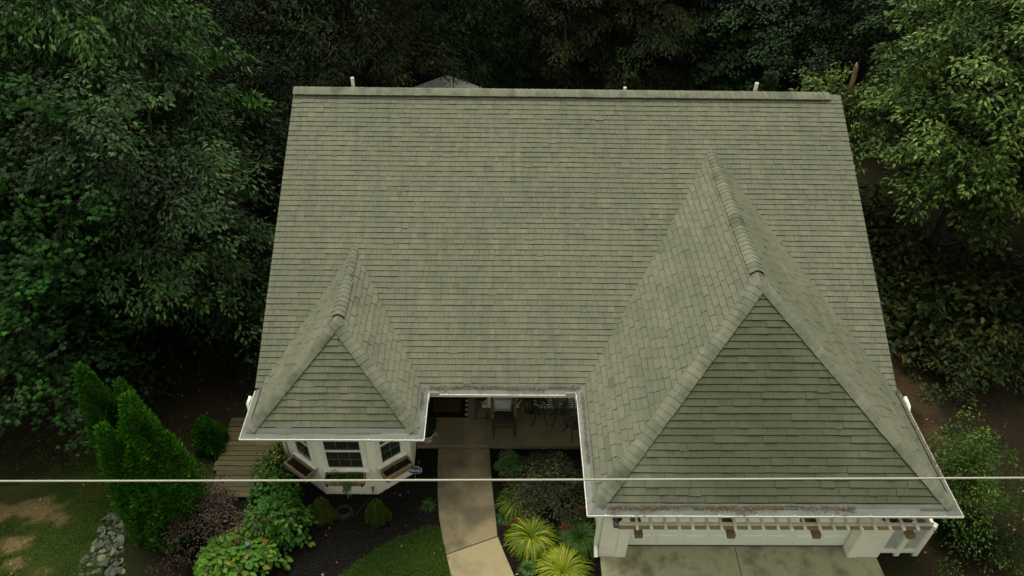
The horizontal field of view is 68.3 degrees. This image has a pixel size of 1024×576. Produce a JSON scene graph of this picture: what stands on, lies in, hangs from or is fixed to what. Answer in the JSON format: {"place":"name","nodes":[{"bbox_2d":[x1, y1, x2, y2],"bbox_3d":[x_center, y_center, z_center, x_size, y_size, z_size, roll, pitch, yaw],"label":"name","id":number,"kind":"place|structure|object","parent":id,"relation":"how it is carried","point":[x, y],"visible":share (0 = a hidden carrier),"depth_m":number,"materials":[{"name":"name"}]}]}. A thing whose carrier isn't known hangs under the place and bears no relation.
{"place":"outdoors","nodes":[
{"label":"outdoors","id":0,"kind":"place"},
{"bbox_2d":[0,378,236,575],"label":"lawn","id":1,"kind":"structure","parent":0,"point":[216,411],"depth_m":18.40,"materials":[{"name":"green plant"}]},
{"bbox_2d":[92,389,219,555],"bbox_3d":[-7.635,3.817,15.896,1.974,4.694,1.840,-32,51,-32],"label":"arborvitae","id":2,"kind":"object","parent":1,"relation":"on","point":[144,445],"visible":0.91,"depth_m":15.69,"materials":[{"name":"green plant"}]},
{"bbox_2d":[190,414,229,458],"bbox_3d":[-7.548,3.568,18.705,0.935,1.267,0.964,3,41,2],"label":"dwarf arborvitae","id":3,"kind":"object","parent":1,"relation":"on","point":[209,436],"visible":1,"depth_m":18.58,"materials":[{"name":"green plant"}]},
{"bbox_2d":[338,524,451,575],"bbox_3d":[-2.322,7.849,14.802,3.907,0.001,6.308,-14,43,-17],"label":"lawn","id":4,"kind":"structure","parent":0,"point":[386,556],"depth_m":16.89,"materials":[{"name":"green plant"}]},
{"bbox_2d":[438,448,496,554],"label":"garden path","id":5,"kind":"structure","parent":0,"point":[467,517],"depth_m":17.99,"materials":[{"name":"concrete"}]},
{"bbox_2d":[446,537,513,575],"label":"garden path","id":6,"kind":"structure","parent":0,"point":[487,558],"depth_m":16.80,"materials":[{"name":"concrete"}]},
{"bbox_2d":[0,0,1023,575],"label":"ground","id":7,"kind":"structure","parent":0,"point":[138,558],"depth_m":22.14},
{"bbox_2d":[0,280,101,407],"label":"undergrowth bush","id":8,"kind":"object","parent":7,"relation":"on","point":[10,384],"visible":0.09,"depth_m":19.66,"materials":[{"name":"green plant"}]},
{"bbox_2d":[0,0,127,237],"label":"tree","id":9,"kind":"object","parent":7,"relation":"on","point":[17,70],"visible":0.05,"depth_m":20.85,"materials":[{"name":"green plant"}]},
{"bbox_2d":[0,22,143,375],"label":"tree","id":10,"kind":"object","parent":7,"relation":"on","point":[6,201],"visible":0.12,"depth_m":18.62,"materials":[{"name":"green plant"}]},
{"bbox_2d":[0,66,159,337],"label":"tree","id":11,"kind":"object","parent":7,"relation":"on","point":[67,253],"visible":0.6,"depth_m":16.72,"materials":[{"name":"green plant"}]},
{"bbox_2d":[0,227,183,456],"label":"tree","id":12,"kind":"object","parent":7,"relation":"on","point":[33,351],"visible":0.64,"depth_m":17.28,"materials":[{"name":"green plant"}]},
{"bbox_2d":[0,0,218,155],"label":"tree","id":13,"kind":"object","parent":7,"relation":"on","point":[191,6],"visible":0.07,"depth_m":24.75,"materials":[{"name":"green plant"}]},
{"bbox_2d":[72,360,163,500],"bbox_3d":[-8.378,3.271,16.451,1.542,4.762,1.703,33,51,31],"label":"arborvitae","id":14,"kind":"object","parent":7,"relation":"on","point":[98,401],"visible":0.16,"depth_m":15.39,"materials":[{"name":"green plant"}]},
{"bbox_2d":[0,185,242,375],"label":"tree","id":15,"kind":"object","parent":7,"relation":"on","point":[115,278],"visible":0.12,"depth_m":19.52,"materials":[{"name":"green plant"}]},
{"bbox_2d":[48,302,202,418],"bbox_3d":[-10.303,1.696,19.921,3.928,2.435,4.341,11,42,11],"label":"undergrowth bush","id":16,"kind":"object","parent":7,"relation":"on","point":[98,371],"visible":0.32,"depth_m":19.52,"materials":[{"name":"green plant"}]},
{"bbox_2d":[0,0,281,219],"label":"tree","id":17,"kind":"object","parent":7,"relation":"on","point":[155,11],"visible":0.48,"depth_m":19.10,"materials":[{"name":"green plant"}]},
{"bbox_2d":[0,0,283,368],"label":"tree","id":18,"kind":"object","parent":7,"relation":"on","point":[213,260],"visible":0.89,"depth_m":17.91,"materials":[{"name":"green plant"}]},
{"bbox_2d":[207,321,261,391],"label":"undergrowth bush","id":19,"kind":"object","parent":7,"relation":"on","point":[239,360],"visible":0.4,"depth_m":20.38,"materials":[{"name":"green plant"}]},
{"bbox_2d":[133,4,338,227],"bbox_3d":[-8.769,-5.357,24.987,6.703,6.906,7.332,-24,47,-26],"label":"tree","id":20,"kind":"object","parent":7,"relation":"on","point":[269,136],"visible":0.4,"depth_m":23.79,"materials":[{"name":"green plant"}]},
{"bbox_2d":[210,222,275,305],"bbox_3d":[-7.470,-1.034,23.094,4.341,2.435,3.928,22,45,22],"label":"undergrowth bush","id":21,"kind":"object","parent":7,"relation":"on","point":[251,252],"visible":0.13,"depth_m":22.41,"materials":[{"name":"green plant"}]},
{"bbox_2d":[212,418,278,497],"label":"boardwalk","id":22,"kind":"structure","parent":7,"relation":"on","point":[236,459],"depth_m":18.69,"materials":[{"name":"brown wood"}]},
{"bbox_2d":[145,0,355,144],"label":"tree","id":23,"kind":"object","parent":7,"relation":"on","point":[231,21],"visible":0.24,"depth_m":26.67,"materials":[{"name":"green plant"}]},
{"bbox_2d":[220,0,420,99],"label":"tree","id":24,"kind":"object","parent":7,"relation":"on","point":[384,37],"visible":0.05,"depth_m":32.52,"materials":[{"name":"green plant"}]},
{"bbox_2d":[247,0,472,119],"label":"tree","id":25,"kind":"object","parent":7,"relation":"on","point":[361,56],"visible":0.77,"depth_m":27.32,"materials":[{"name":"green plant"}]},
{"bbox_2d":[183,448,601,575],"bbox_3d":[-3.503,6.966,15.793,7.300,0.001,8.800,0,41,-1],"label":"mulch bed","id":26,"kind":"object","parent":7,"relation":"on","point":[303,564],"visible":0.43,"depth_m":17.48,"materials":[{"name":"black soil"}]},
{"bbox_2d":[145,462,264,575],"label":"purple shrub","id":27,"kind":"object","parent":26,"relation":"on","point":[214,492],"visible":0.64,"depth_m":16.42,"materials":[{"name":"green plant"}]},
{"bbox_2d":[192,522,292,575],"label":"hydrangea","id":28,"kind":"object","parent":26,"relation":"on","point":[234,555],"visible":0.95,"depth_m":15.96,"materials":[{"name":"green plant"}]},
{"bbox_2d":[250,441,292,477],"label":"hydrangea","id":29,"kind":"object","parent":26,"relation":"on","point":[278,455],"visible":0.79,"depth_m":18.06,"materials":[{"name":"green plant"}]},
{"bbox_2d":[244,466,304,509],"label":"hydrangea","id":30,"kind":"object","parent":26,"relation":"on","point":[259,490],"visible":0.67,"depth_m":17.40,"materials":[{"name":"green plant"}]},
{"bbox_2d":[240,492,318,555],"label":"hydrangea","id":31,"kind":"object","parent":26,"relation":"on","point":[278,517],"visible":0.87,"depth_m":16.67,"materials":[{"name":"green plant"}]},
{"bbox_2d":[309,497,337,527],"bbox_3d":[-4.377,5.081,17.347,0.628,0.869,0.644,-26,48,-27],"label":"dwarf spruce","id":32,"kind":"object","parent":26,"relation":"on","point":[324,512],"visible":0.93,"depth_m":17.26,"materials":[{"name":"green plant"}]},
{"bbox_2d":[335,493,372,518],"bbox_3d":[-3.675,5.099,17.694,0.961,0.280,0.379,-14,43,-16],"label":"garden hose","id":33,"kind":"object","parent":26,"relation":"on","point":[349,513],"visible":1,"depth_m":17.66,"materials":[{"name":"grey"}]},
{"bbox_2d":[365,498,392,528],"bbox_3d":[-3.097,5.106,17.321,0.628,0.901,0.591,-29,49,-30],"label":"dwarf spruce","id":34,"kind":"object","parent":26,"relation":"on","point":[377,511],"visible":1,"depth_m":17.27,"materials":[{"name":"green plant"}]},
{"bbox_2d":[408,466,421,478],"bbox_3d":[-2.337,4.513,18.198,0.356,0.658,0.063,3,41,2],"label":"yard sign","id":35,"kind":"object","parent":26,"relation":"on","point":[416,470],"visible":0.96,"depth_m":18.05,"materials":[{"name":"blue"}]},
{"bbox_2d":[418,497,435,512],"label":"ornamental grass","id":36,"kind":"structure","parent":26,"relation":"on","point":[427,504],"depth_m":17.83,"materials":[{"name":"green plant"}]},
{"bbox_2d":[414,75,480,88],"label":"garden shed","id":37,"kind":"structure","parent":7,"relation":"on","point":[437,83],"depth_m":29.94,"materials":[{"name":"white paint"}]},
{"bbox_2d":[398,0,534,52],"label":"tree","id":38,"kind":"object","parent":7,"relation":"on","point":[462,12],"visible":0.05,"depth_m":37.36,"materials":[{"name":"green plant"}]},
{"bbox_2d":[389,0,544,88],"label":"tree","id":39,"kind":"object","parent":7,"relation":"on","point":[490,11],"visible":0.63,"depth_m":30.98,"materials":[{"name":"green plant"}]},
{"bbox_2d":[417,397,580,448],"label":"porch floor","id":40,"kind":"structure","parent":7,"relation":"on","point":[470,431],"depth_m":19.40,"materials":[{"name":"concrete"}]},
{"bbox_2d":[424,427,436,442],"bbox_3d":[-2.143,3.735,19.088,0.416,0.320,0.420,-30,50,-30],"label":"planter pot","id":41,"kind":"object","parent":40,"relation":"on","point":[429,439],"visible":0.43,"depth_m":18.98,"materials":[{"name":"stone"}]},
{"bbox_2d":[425,414,437,436],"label":"topiary","id":42,"kind":"object","parent":41,"relation":"on","point":[431,422],"visible":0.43,"depth_m":18.68,"materials":[{"name":"green plant"}]},
{"bbox_2d":[427,397,468,417],"bbox_3d":[-1.751,3.105,20.047,1.180,0.011,0.830,0,41,-1],"label":"porch rug","id":43,"kind":"object","parent":40,"relation":"on","point":[463,413],"visible":0.42,"depth_m":19.90,"materials":[{"name":"black fabric"}]},
{"bbox_2d":[433,399,460,411],"bbox_3d":[-1.721,3.111,20.019,0.720,0.017,0.420,0,41,-1],"label":"doormat","id":44,"kind":"object","parent":43,"relation":"on","point":[446,405],"visible":1,"depth_m":20.01,"materials":[{"name":"black fabric"}]},
{"bbox_2d":[475,398,487,418],"bbox_3d":[-0.796,3.076,19.636,0.357,0.630,0.377,0,41,-1],"label":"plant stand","id":45,"kind":"object","parent":40,"relation":"on","point":[478,403],"visible":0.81,"depth_m":19.63,"materials":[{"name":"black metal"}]},
{"bbox_2d":[490,397,516,437],"bbox_3d":[-0.225,3.058,19.278,0.655,1.150,1.128,-2,41,-4],"label":"rocking chair","id":46,"kind":"object","parent":40,"relation":"on","point":[503,417],"visible":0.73,"depth_m":19.23,"materials":[{"name":"brown wood"}]},
{"bbox_2d":[494,397,511,410],"bbox_3d":[-0.230,2.937,19.265,0.470,0.470,0.150,1,17,-6],"label":"throw pillow","id":47,"kind":"object","parent":46,"relation":"on","point":[502,403],"visible":0.84,"depth_m":19.20,"materials":[{"name":"white fabric"}]},
{"bbox_2d":[524,402,534,414],"bbox_3d":[0.464,3.030,19.764,0.380,0.560,0.374,0,41,-1],"label":"fern pot","id":48,"kind":"object","parent":40,"relation":"on","point":[528,411],"visible":0.13,"depth_m":19.76,"materials":[{"name":"black ceramic"}]},
{"bbox_2d":[515,397,548,410],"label":"fern","id":49,"kind":"object","parent":48,"relation":"in","point":[525,401],"visible":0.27,"depth_m":19.30,"materials":[{"name":"green plant"}]},
{"bbox_2d":[529,397,547,426],"bbox_3d":[0.673,3.089,19.400,0.493,0.966,0.424,-3,41,-5],"label":"bistro chair","id":50,"kind":"object","parent":40,"relation":"on","point":[534,409],"visible":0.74,"depth_m":19.39,"materials":[{"name":"black metal"}]},
{"bbox_2d":[545,398,574,427],"bbox_3d":[1.226,3.206,19.471,0.766,0.719,0.766,0,41,-1],"label":"bistro table","id":51,"kind":"object","parent":40,"relation":"on","point":[563,405],"visible":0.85,"depth_m":19.22,"materials":[{"name":"black metal"}]},
{"bbox_2d":[563,416,578,441],"bbox_3d":[1.607,3.397,19.069,0.424,0.966,0.493,-21,46,-23],"label":"bistro chair","id":52,"kind":"object","parent":40,"relation":"on","point":[575,423],"visible":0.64,"depth_m":19.11,"materials":[{"name":"black metal"}]},
{"bbox_2d":[1,103,1023,575],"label":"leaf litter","id":53,"kind":"object","parent":7,"relation":"on","point":[899,383],"visible":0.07,"depth_m":20.64,"materials":[{"name":"plant"}]},
{"bbox_2d":[10,345,1023,575],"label":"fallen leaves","id":54,"kind":"object","parent":7,"relation":"on","point":[322,574],"visible":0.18,"depth_m":18.04,"materials":[{"name":"brown plant"}]},
{"bbox_2d":[490,449,601,575],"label":"mulch bed","id":55,"kind":"object","parent":7,"relation":"on","point":[516,564],"visible":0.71,"depth_m":17.86,"materials":[{"name":"black soil"}]},
{"bbox_2d":[494,509,512,526],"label":"ornamental grass","id":56,"kind":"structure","parent":55,"relation":"on","point":[502,519],"depth_m":17.59,"materials":[{"name":"green plant"}]},
{"bbox_2d":[493,445,528,483],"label":"boxwood","id":57,"kind":"object","parent":55,"relation":"on","point":[510,457],"visible":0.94,"depth_m":18.18,"materials":[{"name":"green plant"}]},
{"bbox_2d":[495,481,542,522],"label":"ornamental grass","id":58,"kind":"object","parent":55,"relation":"on","point":[509,507],"depth_m":17.72,"materials":[{"name":"green plant"}]},
{"bbox_2d":[515,557,540,575],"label":"ornamental grass","id":59,"kind":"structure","parent":55,"relation":"on","point":[528,564],"depth_m":16.66,"materials":[{"name":"green plant"}]},
{"bbox_2d":[503,513,558,564],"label":"ornamental grass","id":60,"kind":"object","parent":55,"relation":"on","point":[533,537],"depth_m":17.09,"materials":[{"name":"yellow plant"}]},
{"bbox_2d":[497,448,591,537],"bbox_3d":[0.978,4.653,17.684,2.344,1.230,2.144,32,50,30],"label":"azalea","id":61,"kind":"object","parent":55,"relation":"on","point":[551,492],"visible":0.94,"depth_m":17.52,"materials":[{"name":"green plant"}]},
{"bbox_2d":[533,543,594,575],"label":"ornamental grass","id":62,"kind":"object","parent":55,"relation":"on","point":[556,562],"depth_m":16.60,"materials":[{"name":"yellow plant"}]},
{"bbox_2d":[555,515,598,560],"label":"ornamental grass","id":63,"kind":"object","parent":55,"relation":"on","point":[584,540],"depth_m":17.14,"materials":[{"name":"green plant"}]},
{"bbox_2d":[489,0,665,89],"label":"tree","id":64,"kind":"object","parent":7,"relation":"on","point":[562,60],"visible":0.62,"depth_m":31.48,"materials":[{"name":"green plant"}]},
{"bbox_2d":[504,0,688,86],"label":"tree","id":65,"kind":"object","parent":7,"relation":"on","point":[590,59],"visible":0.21,"depth_m":32.97,"materials":[{"name":"green plant"}]},
{"bbox_2d":[239,77,963,557],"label":"house","id":66,"kind":"structure","parent":7,"relation":"on","point":[677,283],"depth_m":17.49,"materials":[{"name":"grey tile"}]},
{"bbox_2d":[284,455,314,482],"bbox_3d":[-4.947,4.217,17.599,0.750,0.240,0.292,27,47,26],"label":"window box","id":67,"kind":"object","parent":66,"relation":"attached to","point":[297,467],"visible":0.84,"depth_m":17.56,"materials":[{"name":"brown wood"}]},
{"bbox_2d":[291,441,316,469],"bbox_3d":[-4.817,3.472,17.125,0.750,1.480,0.085,27,47,26],"label":"window","id":68,"kind":"structure","parent":66,"relation":"in","point":[302,450],"depth_m":17.42,"materials":[{"name":"white paint"}]},
{"bbox_2d":[317,441,369,472],"bbox_3d":[-3.800,3.666,16.924,1.050,1.480,0.085,0,41,-1],"label":"window","id":69,"kind":"structure","parent":66,"relation":"in","point":[343,456],"depth_m":17.09,"materials":[{"name":"white paint"}]},
{"bbox_2d":[323,471,365,486],"bbox_3d":[-3.830,4.393,17.331,0.930,0.240,0.292,0,41,-1],"label":"window box","id":70,"kind":"object","parent":66,"relation":"attached to","point":[329,483],"visible":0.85,"depth_m":17.26,"materials":[{"name":"brown wood"}]},
{"bbox_2d":[329,469,362,497],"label":"trailing plant","id":71,"kind":"object","parent":70,"relation":"in","point":[350,475],"visible":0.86,"depth_m":17.24,"materials":[{"name":"green plant"}]},
{"bbox_2d":[374,442,406,469],"bbox_3d":[-2.776,3.482,17.155,0.750,1.480,0.085,-26,48,-27],"label":"window","id":72,"kind":"structure","parent":66,"relation":"in","point":[387,453],"depth_m":17.45,"materials":[{"name":"white paint"}]},
{"bbox_2d":[380,455,413,482],"bbox_3d":[-2.673,4.233,17.628,0.750,0.240,0.292,-26,48,-27],"label":"window box","id":73,"kind":"object","parent":66,"relation":"attached to","point":[405,464],"visible":0.9,"depth_m":17.58,"materials":[{"name":"brown wood"}]},
{"bbox_2d":[612,518,621,527],"bbox_3d":[2.183,4.838,15.732,0.230,0.355,0.265,0,41,-1],"label":"wall lantern","id":74,"kind":"object","parent":66,"relation":"attached to","point":[616,521],"depth_m":15.64,"materials":[{"name":"black metal"}]},
{"bbox_2d":[420,384,943,518],"bbox_3d":[3.366,3.308,15.768,10.779,0.186,3.329,0,41,-1],"label":"roof debris","id":75,"kind":"object","parent":66,"relation":"on","point":[685,506],"visible":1,"depth_m":14.66,"materials":[{"name":"brown plant"}]},
{"bbox_2d":[628,518,856,545],"bbox_3d":[5.052,5.056,16.496,5.000,2.130,0.072,0,41,-1],"label":"garage door","id":76,"kind":"structure","parent":66,"relation":"in","point":[655,537],"depth_m":16.91,"materials":[{"name":"metal"}]},
{"bbox_2d":[618,518,933,538],"bbox_3d":[5.278,4.798,15.420,6.300,0.843,0.745,0,41,-1],"label":"pergola","id":77,"kind":"object","parent":66,"relation":"attached to","point":[731,526],"visible":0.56,"depth_m":15.10,"materials":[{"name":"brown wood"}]},
{"bbox_2d":[548,0,713,90],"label":"tree","id":78,"kind":"object","parent":7,"relation":"on","point":[667,38],"visible":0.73,"depth_m":30.86,"materials":[{"name":"green plant"}]},
{"bbox_2d":[619,0,792,85],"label":"tree","id":79,"kind":"object","parent":7,"relation":"on","point":[694,3],"visible":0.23,"depth_m":33.33,"materials":[{"name":"green plant"}]},
{"bbox_2d":[674,0,870,91],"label":"tree","id":80,"kind":"object","parent":7,"relation":"on","point":[731,77],"visible":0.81,"depth_m":30.25,"materials":[{"name":"green plant"}]},
{"bbox_2d":[715,0,866,72],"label":"tree","id":81,"kind":"object","parent":7,"relation":"on","point":[836,7],"visible":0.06,"depth_m":33.82,"materials":[{"name":"green plant"}]},
{"bbox_2d":[766,0,912,59],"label":"tree","id":82,"kind":"object","parent":7,"relation":"on","point":[855,23],"visible":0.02,"depth_m":37.17,"materials":[{"name":"green plant"}]},
{"bbox_2d":[760,0,976,134],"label":"tree","id":83,"kind":"object","parent":7,"relation":"on","point":[865,55],"visible":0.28,"depth_m":29.75,"materials":[{"name":"green plant"}]},
{"bbox_2d":[881,518,937,555],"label":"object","id":84,"kind":"object","parent":7,"relation":"on","point":[897,543],"visible":0.44,"depth_m":16.77,"materials":[{"name":"white paint"}]},
{"bbox_2d":[844,0,1022,150],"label":"tree","id":85,"kind":"object","parent":7,"relation":"on","point":[867,23],"visible":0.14,"depth_m":27.30,"materials":[{"name":"green plant"}]},
{"bbox_2d":[889,456,1023,575],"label":"grass","id":86,"kind":"structure","parent":7,"relation":"on","point":[994,514],"depth_m":17.96,"materials":[{"name":"green plant"}]},
{"bbox_2d":[918,405,1023,575],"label":"shrub","id":87,"kind":"object","parent":7,"relation":"on","point":[960,467],"visible":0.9,"depth_m":16.50,"materials":[{"name":"green plant"}]},
{"bbox_2d":[929,497,1023,567],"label":"undergrowth bush","id":88,"kind":"object","parent":7,"relation":"on","point":[1001,547],"visible":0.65,"depth_m":16.73,"materials":[{"name":"green plant"}]},
{"bbox_2d":[0,477,1023,481],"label":"power cable","id":89,"kind":"object","parent":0,"point":[612,479],"visible":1,"depth_m":6.84,"materials":[{"name":"grey plastic"}]},
{"bbox_2d":[600,546,883,575],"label":"driveway","id":90,"kind":"structure","parent":0,"point":[724,561],"depth_m":16.89,"materials":[{"name":"concrete"}]},
{"bbox_2d":[859,184,1023,524],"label":"woodland floor","id":91,"kind":"structure","parent":0,"point":[1013,432],"depth_m":20.43,"materials":[{"name":"brown soil"}]},
{"bbox_2d":[842,63,857,112],"bbox_3d":[9.815,-3.952,23.600,0.250,6.505,0.240,0,41,-1],"label":"broken trunk","id":92,"kind":"object","parent":91,"relation":"on","point":[853,78],"visible":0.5,"depth_m":21.81,"materials":[{"name":"brown wood"}]},
{"bbox_2d":[788,56,891,158],"bbox_3d":[9.546,-4.161,23.700,3.411,6.683,2.208,15,43,16],"label":"climbing vine","id":93,"kind":"object","parent":92,"relation":"attached to","point":[822,87],"visible":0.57,"depth_m":21.87,"materials":[{"name":"plant"}]},
{"bbox_2d":[878,269,906,346],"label":"undergrowth bush","id":94,"kind":"object","parent":91,"relation":"on","point":[885,292],"visible":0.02,"depth_m":21.75,"materials":[{"name":"green plant"}]},
{"bbox_2d":[861,196,932,260],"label":"undergrowth bush","id":95,"kind":"object","parent":91,"relation":"on","point":[865,216],"visible":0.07,"depth_m":25.09,"materials":[{"name":"green plant"}]},
{"bbox_2d":[856,176,940,338],"bbox_3d":[10.431,-1.674,24.128,6.132,3.201,7.741,-29,49,-30],"label":"undergrowth bush","id":96,"kind":"object","parent":91,"relation":"on","point":[881,211],"visible":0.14,"depth_m":23.01,"materials":[{"name":"green plant"}]},
{"bbox_2d":[863,204,955,273],"bbox_3d":[11.680,-1.234,24.187,5.464,2.259,4.328,14,43,14],"label":"undergrowth bush","id":97,"kind":"object","parent":91,"relation":"on","point":[931,250],"visible":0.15,"depth_m":23.62,"materials":[{"name":"green plant"}]},
{"bbox_2d":[867,223,993,357],"bbox_3d":[10.760,-0.189,22.655,6.830,2.824,5.410,-12,43,-14],"label":"undergrowth bush","id":98,"kind":"object","parent":91,"relation":"on","point":[889,286],"visible":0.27,"depth_m":22.10,"materials":[{"name":"green plant"}]},
{"bbox_2d":[839,0,1023,273],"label":"tree","id":99,"kind":"object","parent":91,"relation":"on","point":[987,172],"visible":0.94,"depth_m":20.00,"materials":[{"name":"green plant"}]},
{"bbox_2d":[889,318,993,407],"bbox_3d":[12.155,1.919,21.135,2.525,1.318,3.187,-1,41,-2],"label":"undergrowth bush","id":100,"kind":"object","parent":91,"relation":"on","point":[935,359],"visible":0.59,"depth_m":20.71,"materials":[{"name":"green plant"}]},
{"bbox_2d":[873,251,1023,388],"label":"undergrowth bush","id":101,"kind":"object","parent":91,"relation":"on","point":[921,306],"visible":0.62,"depth_m":21.04,"materials":[{"name":"green plant"}]},
{"bbox_2d":[879,0,1023,229],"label":"tree","id":102,"kind":"object","parent":91,"relation":"on","point":[957,48],"visible":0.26,"depth_m":21.43,"materials":[{"name":"green plant"}]},
{"bbox_2d":[883,236,1023,374],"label":"undergrowth bush","id":103,"kind":"object","parent":91,"relation":"on","point":[978,291],"visible":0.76,"depth_m":21.23,"materials":[{"name":"green plant"}]},
{"bbox_2d":[918,249,1023,325],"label":"undergrowth bush","id":104,"kind":"object","parent":91,"relation":"on","point":[1013,265],"visible":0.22,"depth_m":22.40,"materials":[{"name":"green plant"}]},
{"bbox_2d":[932,307,1023,393],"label":"undergrowth bush","id":105,"kind":"object","parent":91,"relation":"on","point":[994,367],"visible":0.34,"depth_m":20.71,"materials":[{"name":"green plant"}]},
{"bbox_2d":[951,294,1023,383],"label":"undergrowth bush","id":106,"kind":"object","parent":91,"relation":"on","point":[1018,332],"visible":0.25,"depth_m":21.20,"materials":[{"name":"green plant"}]},
{"bbox_2d":[967,123,1023,220],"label":"tree","id":107,"kind":"object","parent":91,"relation":"on","point":[1014,158],"visible":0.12,"depth_m":21.23,"materials":[{"name":"green plant"}]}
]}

